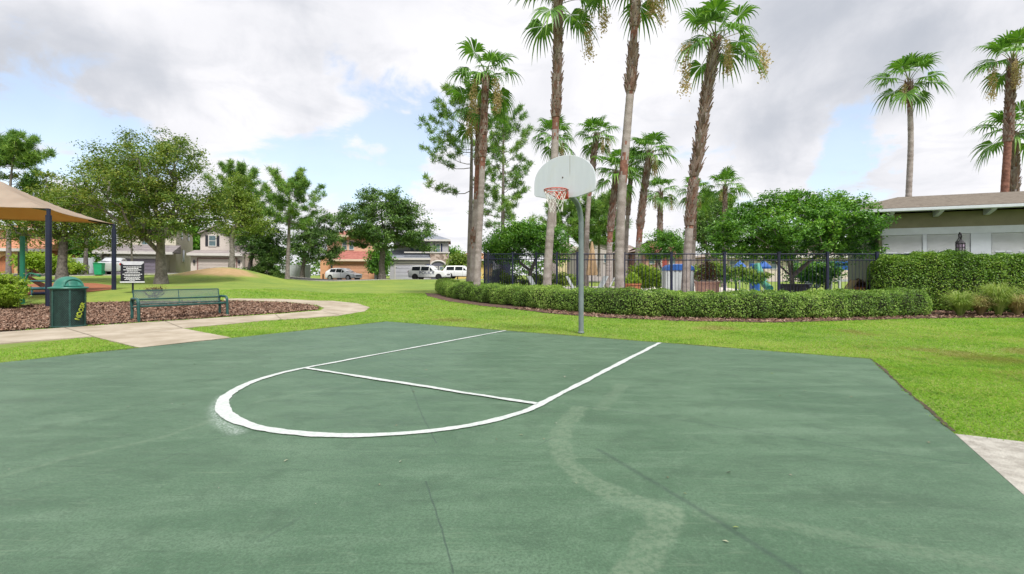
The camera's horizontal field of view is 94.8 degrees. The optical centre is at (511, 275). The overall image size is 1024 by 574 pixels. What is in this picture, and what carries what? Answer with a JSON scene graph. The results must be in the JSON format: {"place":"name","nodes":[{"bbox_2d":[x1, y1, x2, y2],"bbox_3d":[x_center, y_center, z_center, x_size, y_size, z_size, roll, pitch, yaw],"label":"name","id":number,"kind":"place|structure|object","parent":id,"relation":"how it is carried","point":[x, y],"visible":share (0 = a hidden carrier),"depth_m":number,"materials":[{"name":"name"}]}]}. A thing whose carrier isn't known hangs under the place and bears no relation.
{"place":"outdoors","nodes":[
{"label":"outdoors","id":0,"kind":"place"},
{"bbox_2d":[281,264,310,277],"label":"vinyl fence","id":1,"kind":"object","parent":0,"point":[295,269],"visible":0.57,"depth_m":61.98,"materials":[{"name":"white plastic"}]},
{"bbox_2d":[13,274,704,280],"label":"street","id":2,"kind":"structure","parent":0,"point":[290,277],"depth_m":51.39,"materials":[{"name":"asphalt"}]},
{"bbox_2d":[98,258,126,273],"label":"parked car","id":3,"kind":"object","parent":2,"relation":"on","point":[107,261],"visible":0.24,"depth_m":40.66,"materials":[{"name":"silver metal"}]},
{"bbox_2d":[408,265,450,278],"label":"parked car","id":4,"kind":"object","parent":2,"relation":"on","point":[422,271],"visible":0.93,"depth_m":57.18,"materials":[{"name":"white metal"}]},
{"bbox_2d":[442,266,466,278],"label":"parked car","id":5,"kind":"object","parent":2,"relation":"on","point":[457,271],"visible":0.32,"depth_m":59.19,"materials":[{"name":"white metal"}]},
{"bbox_2d":[7,321,954,430],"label":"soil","id":6,"kind":"structure","parent":0,"point":[926,406],"depth_m":6.54,"materials":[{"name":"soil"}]},
{"bbox_2d":[0,321,1023,573],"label":"court","id":7,"kind":"object","parent":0,"point":[128,461],"visible":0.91,"depth_m":3.20,"materials":[{"name":"paint"}]},
{"bbox_2d":[215,330,659,436],"bbox_3d":[-0.445,1.278,6.958,3.742,0.004,6.992,0,0,32],"label":"court line","id":8,"kind":"object","parent":7,"relation":"on","point":[223,408],"visible":1,"depth_m":4.55,"materials":[{"name":"paint"}]},
{"bbox_2d":[0,267,1023,441],"bbox_3d":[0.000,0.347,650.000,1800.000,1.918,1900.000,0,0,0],"label":"lawn","id":9,"kind":"structure","parent":0,"point":[224,278],"depth_m":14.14,"materials":[{"name":"plant"}]},
{"bbox_2d":[0,127,56,273],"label":"pine tree","id":10,"kind":"object","parent":9,"relation":"on","point":[16,151],"visible":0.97,"depth_m":39.91,"materials":[{"name":"green plant"}]},
{"bbox_2d":[1,171,59,273],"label":"tree","id":11,"kind":"object","parent":9,"relation":"on","point":[16,176],"visible":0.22,"depth_m":41.80,"materials":[{"name":"green plant"}]},
{"bbox_2d":[6,249,56,276],"bbox_3d":[-38.833,-1.014,38.064,3.219,2.254,2.904,0,0,0],"label":"shrub","id":12,"kind":"object","parent":9,"relation":"on","point":[33,260],"visible":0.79,"depth_m":37.62,"materials":[{"name":"green plant"}]},
{"bbox_2d":[18,235,55,303],"bbox_3d":[-18.308,-0.186,18.055,4.660,2.568,0.942,0,0,40],"label":"exercise station","id":13,"kind":"object","parent":9,"relation":"on","point":[21,264],"visible":0.65,"depth_m":17.35,"materials":[{"name":"green metal"}]},
{"bbox_2d":[0,223,78,272],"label":"house","id":14,"kind":"structure","parent":9,"relation":"on","point":[15,250],"depth_m":45.91,"materials":[{"name":"orange paint"}]},
{"bbox_2d":[0,181,115,306],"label":"shade canopy","id":15,"kind":"object","parent":9,"relation":"on","point":[16,204],"visible":0.96,"depth_m":18.78,"materials":[{"name":"fabric"}]},
{"bbox_2d":[35,254,89,274],"bbox_3d":[-38.401,-0.702,39.971,4.429,2.235,3.516,0,0,40],"label":"shrub","id":16,"kind":"object","parent":9,"relation":"on","point":[74,267],"visible":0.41,"depth_m":39.70,"materials":[{"name":"green plant"}]},
{"bbox_2d":[16,283,110,293],"bbox_3d":[-23.668,0.643,24.924,13.887,0.347,3.595,0,0,43],"label":"play surface","id":17,"kind":"object","parent":9,"relation":"on","point":[95,287],"visible":0.26,"depth_m":24.13,"materials":[{"name":"rubber"}]},
{"bbox_2d":[0,167,128,279],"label":"oak tree","id":18,"kind":"object","parent":9,"relation":"on","point":[62,233],"visible":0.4,"depth_m":30.59,"materials":[{"name":"green plant"}]},
{"bbox_2d":[54,236,101,262],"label":"tree","id":19,"kind":"object","parent":9,"relation":"on","point":[74,252],"visible":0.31,"depth_m":49.40,"materials":[{"name":"green plant"}]},
{"bbox_2d":[70,257,93,272],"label":"vinyl fence","id":20,"kind":"object","parent":9,"relation":"on","point":[90,262],"visible":0.26,"depth_m":44.98,"materials":[{"name":"white plastic"}]},
{"bbox_2d":[79,207,111,274],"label":"tree","id":21,"kind":"object","parent":9,"relation":"on","point":[85,259],"visible":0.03,"depth_m":41.39,"materials":[{"name":"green plant"}]},
{"bbox_2d":[120,261,144,290],"bbox_3d":[-16.144,0.139,20.020,0.860,1.453,0.076,0,0,-21],"label":"notice sign","id":22,"kind":"object","parent":9,"relation":"on","point":[132,272],"visible":0.99,"depth_m":19.99,"materials":[{"name":"metal"}]},
{"bbox_2d":[31,125,249,283],"bbox_3d":[-22.294,-4.435,28.502,10.250,10.032,8.670,0,0,28],"label":"oak tree","id":23,"kind":"object","parent":9,"relation":"on","point":[125,178],"visible":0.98,"depth_m":27.39,"materials":[{"name":"green plant"}]},
{"bbox_2d":[92,226,194,272],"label":"house","id":24,"kind":"structure","parent":9,"relation":"on","point":[178,259],"depth_m":50.46,"materials":[{"name":"beige paint"}]},
{"bbox_2d":[116,259,154,272],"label":"garage door","id":25,"kind":"structure","parent":24,"relation":"in","point":[146,269],"depth_m":48.36,"materials":[{"name":"metal"}]},
{"bbox_2d":[0,300,320,330],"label":"mulch","id":26,"kind":"object","parent":9,"relation":"on","point":[30,316],"visible":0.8,"depth_m":15.44,"materials":[{"name":"wood"}]},
{"bbox_2d":[0,271,32,308],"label":"shrub","id":27,"kind":"object","parent":26,"relation":"on","point":[11,294],"visible":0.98,"depth_m":16.13,"materials":[{"name":"green plant"}]},
{"bbox_2d":[47,276,88,327],"bbox_3d":[-11.126,0.654,11.800,0.776,1.249,0.776,0,0,0],"label":"litter bin","id":28,"kind":"object","parent":26,"relation":"on","point":[68,301],"visible":1,"depth_m":11.56,"materials":[{"name":"paint"}]},
{"bbox_2d":[130,288,228,321],"bbox_3d":[-9.868,0.858,14.068,0.676,0.869,2.348,0,0,36],"label":"park bench","id":29,"kind":"object","parent":26,"relation":"on","point":[137,302],"visible":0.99,"depth_m":14.04,"materials":[{"name":"metal"}]},
{"bbox_2d":[0,298,368,347],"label":"footpath","id":30,"kind":"structure","parent":9,"relation":"on","point":[127,334],"depth_m":11.10,"materials":[{"name":"concrete"}]},
{"bbox_2d":[183,222,201,249],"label":"tree","id":31,"kind":"object","parent":9,"relation":"on","point":[196,244],"visible":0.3,"depth_m":65.32,"materials":[{"name":"green plant"}]},
{"bbox_2d":[186,225,266,273],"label":"house","id":32,"kind":"structure","parent":9,"relation":"on","point":[213,251],"depth_m":53.20,"materials":[{"name":"beige paint"}]},
{"bbox_2d":[205,235,218,246],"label":"window","id":33,"kind":"structure","parent":32,"relation":"in","point":[214,241],"depth_m":54.22,"materials":[{"name":"white glass"}]},
{"bbox_2d":[197,258,236,269],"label":"garage door","id":34,"kind":"structure","parent":32,"relation":"in","point":[202,263],"depth_m":52.30,"materials":[{"name":"metal"}]},
{"bbox_2d":[200,158,269,251],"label":"pine tree","id":35,"kind":"object","parent":9,"relation":"on","point":[228,168],"visible":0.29,"depth_m":53.38,"materials":[{"name":"green plant"}]},
{"bbox_2d":[209,171,279,267],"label":"yellowing tree","id":36,"kind":"object","parent":9,"relation":"on","point":[247,205],"visible":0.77,"depth_m":40.26,"materials":[{"name":"green plant"}]},
{"bbox_2d":[224,218,295,269],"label":"leaning tree","id":37,"kind":"object","parent":9,"relation":"on","point":[263,243],"visible":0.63,"depth_m":46.39,"materials":[{"name":"green plant"}]},
{"bbox_2d":[241,249,285,278],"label":"shrub","id":38,"kind":"object","parent":9,"relation":"on","point":[268,262],"visible":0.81,"depth_m":45.67,"materials":[{"name":"green plant"}]},
{"bbox_2d":[250,165,327,278],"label":"pine tree","id":39,"kind":"object","parent":9,"relation":"on","point":[298,182],"visible":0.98,"depth_m":44.28,"materials":[{"name":"green plant"}]},
{"bbox_2d":[279,206,348,276],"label":"oak tree","id":40,"kind":"object","parent":9,"relation":"on","point":[310,252],"visible":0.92,"depth_m":58.15,"materials":[{"name":"green plant"}]},
{"bbox_2d":[94,256,543,276],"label":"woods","id":41,"kind":"object","parent":9,"relation":"on","point":[318,267],"visible":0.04,"depth_m":122.70,"materials":[{"name":"green wood"}]},
{"bbox_2d":[320,231,375,278],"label":"house","id":42,"kind":"structure","parent":9,"relation":"on","point":[352,259],"depth_m":66.40,"materials":[{"name":"paint"}]},
{"bbox_2d":[333,263,369,278],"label":"garage door","id":43,"kind":"structure","parent":42,"relation":"in","point":[360,269],"depth_m":66.04,"materials":[{"name":"paint"}]},
{"bbox_2d":[362,244,397,278],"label":"shrub","id":44,"kind":"object","parent":9,"relation":"on","point":[373,265],"visible":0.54,"depth_m":62.37,"materials":[{"name":"green plant"}]},
{"bbox_2d":[326,183,440,278],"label":"oak tree","id":45,"kind":"object","parent":9,"relation":"on","point":[398,210],"visible":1,"depth_m":52.12,"materials":[{"name":"green plant"}]},
{"bbox_2d":[390,233,450,278],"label":"house","id":46,"kind":"structure","parent":9,"relation":"on","point":[408,258],"depth_m":66.52,"materials":[{"name":"grey paint"}]},
{"bbox_2d":[395,264,424,278],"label":"garage door","id":47,"kind":"structure","parent":46,"relation":"in","point":[400,267],"depth_m":66.21,"materials":[{"name":"metal"}]},
{"bbox_2d":[25,274,847,281],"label":"kerb","id":48,"kind":"structure","parent":9,"relation":"on","point":[352,280],"depth_m":50.52,"materials":[{"name":"concrete"}]},
{"bbox_2d":[93,263,105,274],"bbox_3d":[-35.053,-0.541,40.019,0.720,1.015,0.880,0,0,-15],"label":"wheelie bin","id":49,"kind":"object","parent":48,"relation":"on","point":[99,268],"visible":1,"depth_m":39.70,"materials":[{"name":"plastic"}]},
{"bbox_2d":[441,247,466,278],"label":"tree","id":50,"kind":"object","parent":9,"relation":"on","point":[457,259],"visible":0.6,"depth_m":62.76,"materials":[{"name":"green plant"}]},
{"bbox_2d":[416,77,495,281],"bbox_3d":[-2.912,-4.888,24.650,4.347,10.781,3.179,0,0,-21],"label":"pine tree","id":51,"kind":"object","parent":9,"relation":"on","point":[444,114],"visible":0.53,"depth_m":24.38,"materials":[{"name":"green plant"}]},
{"bbox_2d":[449,246,463,263],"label":"tree","id":52,"kind":"object","parent":9,"relation":"on","point":[452,250],"visible":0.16,"depth_m":82.98,"materials":[{"name":"green plant"}]},
{"bbox_2d":[442,72,514,281],"bbox_3d":[-1.637,-4.039,22.595,3.644,10.451,3.506,0,0,0],"label":"fan palm","id":53,"kind":"object","parent":9,"relation":"on","point":[473,117],"visible":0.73,"depth_m":22.48,"materials":[{"name":"green plant"}]},
{"bbox_2d":[466,101,539,229],"bbox_3d":[-0.689,-6.081,33.773,5.597,13.088,6.027,0,0,0],"label":"pine tree","id":54,"kind":"object","parent":9,"relation":"on","point":[515,173],"visible":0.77,"depth_m":33.45,"materials":[{"name":"green plant"}]},
{"bbox_2d":[481,217,578,284],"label":"ligustrum tree","id":55,"kind":"object","parent":9,"relation":"on","point":[520,236],"visible":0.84,"depth_m":24.95,"materials":[{"name":"green plant"}]},
{"bbox_2d":[481,269,578,286],"bbox_3d":[1.148,0.366,27.042,5.883,1.439,2.612,0,0,0],"label":"shrub","id":56,"kind":"object","parent":9,"relation":"on","point":[507,280],"visible":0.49,"depth_m":26.75,"materials":[{"name":"green plant"}]},
{"bbox_2d":[530,114,575,278],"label":"fan palm","id":57,"kind":"object","parent":9,"relation":"on","point":[547,125],"visible":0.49,"depth_m":34.84,"materials":[{"name":"green plant"}]},
{"bbox_2d":[534,155,595,333],"bbox_3d":[1.142,-0.535,9.838,1.207,3.870,1.264,0,0,-12],"label":"basketball hoop","id":58,"kind":"object","parent":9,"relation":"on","point":[570,177],"visible":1,"depth_m":9.73,"materials":[{"name":"paint"}]},
{"bbox_2d":[538,197,594,273],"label":"pine tree","id":59,"kind":"object","parent":9,"relation":"on","point":[570,207],"visible":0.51,"depth_m":51.07,"materials":[{"name":"green plant"}]},
{"bbox_2d":[558,242,576,274],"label":"house","id":60,"kind":"structure","parent":9,"relation":"on","point":[566,261],"depth_m":74.00,"materials":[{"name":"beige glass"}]},
{"bbox_2d":[570,241,614,280],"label":"house","id":61,"kind":"structure","parent":9,"relation":"on","point":[595,277],"depth_m":62.00,"materials":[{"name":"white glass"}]},
{"bbox_2d":[569,187,632,275],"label":"pine tree","id":62,"kind":"object","parent":9,"relation":"on","point":[598,220],"visible":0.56,"depth_m":50.17,"materials":[{"name":"green plant"}]},
{"bbox_2d":[613,245,634,278],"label":"house","id":63,"kind":"structure","parent":9,"relation":"on","point":[630,247],"depth_m":68.41,"materials":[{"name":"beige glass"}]},
{"bbox_2d":[579,0,685,287],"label":"fan palm","id":64,"kind":"object","parent":9,"relation":"on","point":[635,16],"visible":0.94,"depth_m":16.49,"materials":[{"name":"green plant"}]},
{"bbox_2d":[612,145,652,277],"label":"fan palm","id":65,"kind":"object","parent":9,"relation":"on","point":[628,206],"visible":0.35,"depth_m":32.87,"materials":[{"name":"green plant"}]},
{"bbox_2d":[628,131,681,270],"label":"fan palm","id":66,"kind":"object","parent":9,"relation":"on","point":[646,141],"visible":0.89,"depth_m":30.81,"materials":[{"name":"green plant"}]},
{"bbox_2d":[628,241,682,272],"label":"house","id":67,"kind":"structure","parent":9,"relation":"on","point":[632,262],"depth_m":58.27,"materials":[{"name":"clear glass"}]},
{"bbox_2d":[631,226,684,287],"bbox_3d":[9.643,-1.035,30.100,4.096,4.203,2.880,0,0,0],"label":"crepe myrtle","id":68,"kind":"object","parent":9,"relation":"on","point":[668,242],"visible":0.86,"depth_m":29.58,"materials":[{"name":"green plant"}]},
{"bbox_2d":[639,176,680,273],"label":"fan palm","id":69,"kind":"object","parent":9,"relation":"on","point":[659,200],"visible":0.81,"depth_m":37.80,"materials":[{"name":"green plant"}]},
{"bbox_2d":[435,277,932,318],"bbox_3d":[2.714,0.706,19.277,22.280,1.262,6.785,0,0,37],"label":"clipped hedge","id":70,"kind":"object","parent":9,"relation":"on","point":[740,302],"visible":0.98,"depth_m":14.44,"materials":[{"name":"green plant"}]},
{"bbox_2d":[674,177,712,285],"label":"fan palm","id":71,"kind":"object","parent":9,"relation":"on","point":[703,209],"visible":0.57,"depth_m":39.89,"materials":[{"name":"green plant"}]},
{"bbox_2d":[483,252,922,291],"bbox_3d":[4.560,0.106,21.064,20.582,2.423,7.694,0,0,44],"label":"iron fence","id":72,"kind":"object","parent":9,"relation":"on","point":[488,268],"visible":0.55,"depth_m":17.16,"materials":[{"name":"metal"}]},
{"bbox_2d":[681,200,736,280],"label":"tree","id":73,"kind":"object","parent":9,"relation":"on","point":[701,231],"visible":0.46,"depth_m":43.60,"materials":[{"name":"green plant"}]},
{"bbox_2d":[683,186,747,262],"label":"pine tree","id":74,"kind":"object","parent":9,"relation":"on","point":[731,205],"visible":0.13,"depth_m":49.03,"materials":[{"name":"green plant"}]},
{"bbox_2d":[672,0,773,291],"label":"fan palm","id":75,"kind":"object","parent":9,"relation":"on","point":[705,14],"visible":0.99,"depth_m":18.44,"materials":[{"name":"green plant"}]},
{"bbox_2d":[426,293,1023,321],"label":"mulch border","id":76,"kind":"object","parent":9,"relation":"on","point":[465,301],"visible":0.27,"depth_m":14.83,"materials":[{"name":"wood"}]},
{"bbox_2d":[444,36,525,300],"bbox_3d":[-1.288,-4.435,20.945,3.323,11.318,3.300,0,0,-37],"label":"fan palm","id":77,"kind":"object","parent":76,"relation":"on","point":[484,90],"visible":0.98,"depth_m":20.87,"materials":[{"name":"green plant"}]},
{"bbox_2d":[508,0,612,285],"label":"fan palm","id":78,"kind":"object","parent":76,"relation":"on","point":[559,18],"visible":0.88,"depth_m":18.09,"materials":[{"name":"green plant"}]},
{"bbox_2d":[512,306,1023,321],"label":"mulch","id":79,"kind":"object","parent":76,"relation":"on","point":[950,313],"visible":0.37,"depth_m":14.30,"materials":[{"name":"wood"}]},
{"bbox_2d":[937,290,987,315],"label":"ornamental grass","id":80,"kind":"object","parent":76,"relation":"on","point":[959,304],"depth_m":14.64,"materials":[{"name":"plant"}]},
{"bbox_2d":[1006,293,1023,314],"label":"ornamental grass","id":81,"kind":"object","parent":76,"relation":"on","point":[1017,308],"depth_m":14.67,"materials":[{"name":"plant"}]},
{"bbox_2d":[701,165,751,287],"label":"fan palm","id":82,"kind":"object","parent":9,"relation":"on","point":[724,175],"visible":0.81,"depth_m":37.87,"materials":[{"name":"green plant"}]},
{"bbox_2d":[695,247,847,280],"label":"house","id":83,"kind":"structure","parent":9,"relation":"on","point":[774,268],"depth_m":60.00,"materials":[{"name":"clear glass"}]},
{"bbox_2d":[781,258,847,289],"bbox_3d":[16.577,0.068,25.828,3.700,2.050,2.851,0,0,0],"label":"shrub","id":84,"kind":"object","parent":9,"relation":"on","point":[807,273],"visible":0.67,"depth_m":25.53,"materials":[{"name":"green plant"}]},
{"bbox_2d":[805,261,847,290],"bbox_3d":[18.661,0.158,27.150,2.100,1.858,2.300,0,0,0],"label":"pool cabana","id":85,"kind":"object","parent":9,"relation":"on","point":[839,281],"visible":0.19,"depth_m":26.16,"materials":[{"name":"blue fabric"}]},
{"bbox_2d":[864,51,955,196],"bbox_3d":[20.256,-4.976,24.084,3.669,12.264,3.048,0,0,35],"label":"fan palm","id":86,"kind":"object","parent":9,"relation":"on","point":[909,97],"visible":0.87,"depth_m":23.89,"materials":[{"name":"green plant"}]},
{"bbox_2d":[846,191,1023,286],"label":"clubhouse","id":87,"kind":"structure","parent":9,"relation":"on","point":[989,223],"depth_m":18.57,"materials":[{"name":"white paint"}]},
{"bbox_2d":[955,232,965,254],"bbox_3d":[16.643,-1.020,17.548,0.280,1.168,0.476,0,0,0],"label":"wall lantern","id":88,"kind":"object","parent":87,"relation":"attached to","point":[960,244],"depth_m":17.40,"materials":[{"name":"metal"}]},
{"bbox_2d":[867,249,1023,311],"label":"tall hedge","id":89,"kind":"object","parent":9,"relation":"on","point":[934,274],"visible":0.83,"depth_m":16.00,"materials":[{"name":"green plant"}]},
{"bbox_2d":[955,434,1023,494],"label":"concrete slab","id":90,"kind":"structure","parent":9,"relation":"on","point":[1004,458],"depth_m":3.38,"materials":[{"name":"concrete"}]},
{"bbox_2d":[964,27,1023,191],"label":"fan palm","id":91,"kind":"object","parent":9,"relation":"on","point":[1006,43],"visible":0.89,"depth_m":23.38,"materials":[{"name":"green plant"}]},
{"bbox_2d":[968,100,1023,191],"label":"fan palm","id":92,"kind":"object","parent":9,"relation":"on","point":[1015,171],"visible":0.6,"depth_m":26.96,"materials":[{"name":"green plant"}]},
{"bbox_2d":[0,0,1023,274],"label":"sky","id":93,"kind":"structure","parent":0,"point":[337,90],"materials":[{"name":"white"}]},
{"bbox_2d":[563,286,761,291],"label":"pool deck","id":94,"kind":"structure","parent":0,"point":[727,289],"depth_m":34.74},
{"bbox_2d":[586,242,597,275],"bbox_3d":[4.252,-0.350,25.000,0.568,2.900,0.568,0,0,0],"label":"closed umbrella","id":95,"kind":"object","parent":94,"relation":"on","point":[594,266],"visible":0.73,"depth_m":24.89,"materials":[{"name":"fabric"}]},
{"bbox_2d":[572,115,621,286],"bbox_3d":[6.246,-5.186,33.868,3.249,12.565,3.736,0,0,-31],"label":"fan palm","id":96,"kind":"object","parent":94,"relation":"on","point":[595,145],"visible":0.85,"depth_m":33.84,"materials":[{"name":"green plant"}]},
{"bbox_2d":[589,149,642,287],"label":"fan palm","id":97,"kind":"object","parent":94,"relation":"on","point":[612,159],"visible":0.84,"depth_m":29.83,"materials":[{"name":"green plant"}]},
{"bbox_2d":[625,271,641,291],"bbox_3d":[5.363,0.447,20.993,0.870,1.286,0.880,0,0,26],"label":"planter","id":98,"kind":"object","parent":94,"relation":"on","point":[632,277],"visible":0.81,"depth_m":20.82,"materials":[{"name":"ceramic"}]},
{"bbox_2d":[626,261,661,292],"bbox_3d":[7.508,0.155,25.059,3.121,1.890,1.988,0,0,0],"label":"shrub","id":99,"kind":"object","parent":94,"relation":"on","point":[652,275],"visible":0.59,"depth_m":24.71,"materials":[{"name":"green plant"}]},
{"bbox_2d":[661,264,694,290],"bbox_3d":[7.931,0.293,22.525,1.311,1.638,1.090,0,0,6],"label":"booth","id":100,"kind":"object","parent":94,"relation":"on","point":[677,273],"visible":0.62,"depth_m":22.05,"materials":[{"name":"white fabric"}]},
{"bbox_2d":[693,258,719,292],"bbox_3d":[8.474,0.177,20.503,1.163,1.831,1.181,0,0,-26],"label":"planter","id":101,"kind":"object","parent":94,"relation":"on","point":[714,285],"visible":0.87,"depth_m":20.27,"materials":[{"name":"red plant"}]},
{"bbox_2d":[693,259,774,290],"bbox_3d":[12.323,0.036,27.045,5.307,2.101,2.497,0,0,-7],"label":"shrub","id":102,"kind":"object","parent":94,"relation":"on","point":[747,274],"visible":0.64,"depth_m":26.56,"materials":[{"name":"green plant"}]},
{"bbox_2d":[749,263,773,290],"bbox_3d":[14.907,0.162,28.073,0.497,1.822,2.278,0,0,3],"label":"water slide","id":103,"kind":"object","parent":94,"relation":"on","point":[767,285],"visible":0.45,"depth_m":28.48,"materials":[{"name":"blue plastic"}]},
{"bbox_2d":[781,284,810,292],"bbox_3d":[11.546,0.744,19.195,0.920,0.780,0.690,0,0,0],"label":"equipment box","id":104,"kind":"object","parent":94,"relation":"on","point":[792,287],"visible":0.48,"depth_m":18.90,"materials":[{"name":"metal"}]},
{"bbox_2d":[704,186,900,283],"bbox_3d":[11.953,-1.289,19.416,7.924,4.830,5.577,0,0,0],"label":"ligustrum tree","id":105,"kind":"object","parent":94,"relation":"on","point":[829,224],"visible":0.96,"depth_m":18.84,"materials":[{"name":"green plant"}]},
{"bbox_2d":[852,278,865,290],"bbox_3d":[15.455,0.590,21.004,0.722,1.000,0.697,0,0,0],"label":"planter","id":106,"kind":"object","parent":94,"relation":"on","point":[859,285],"visible":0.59,"depth_m":20.79,"materials":[{"name":"ceramic"}]},
{"bbox_2d":[969,294,996,314],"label":"ornamental grass","id":107,"kind":"object","parent":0,"point":[980,309],"depth_m":14.82,"materials":[{"name":"plant"}]},
{"bbox_2d":[966,281,1022,315],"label":"ornamental grass","id":108,"kind":"object","parent":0,"point":[1001,295],"depth_m":14.62,"materials":[{"name":"plant"}]},
{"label":"driveway","id":109,"kind":"structure","parent":0,"visible":0},
{"bbox_2d":[325,268,361,278],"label":"parked car","id":110,"kind":"object","parent":109,"relation":"on","point":[339,273],"visible":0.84,"depth_m":56.81,"materials":[{"name":"white metal"}]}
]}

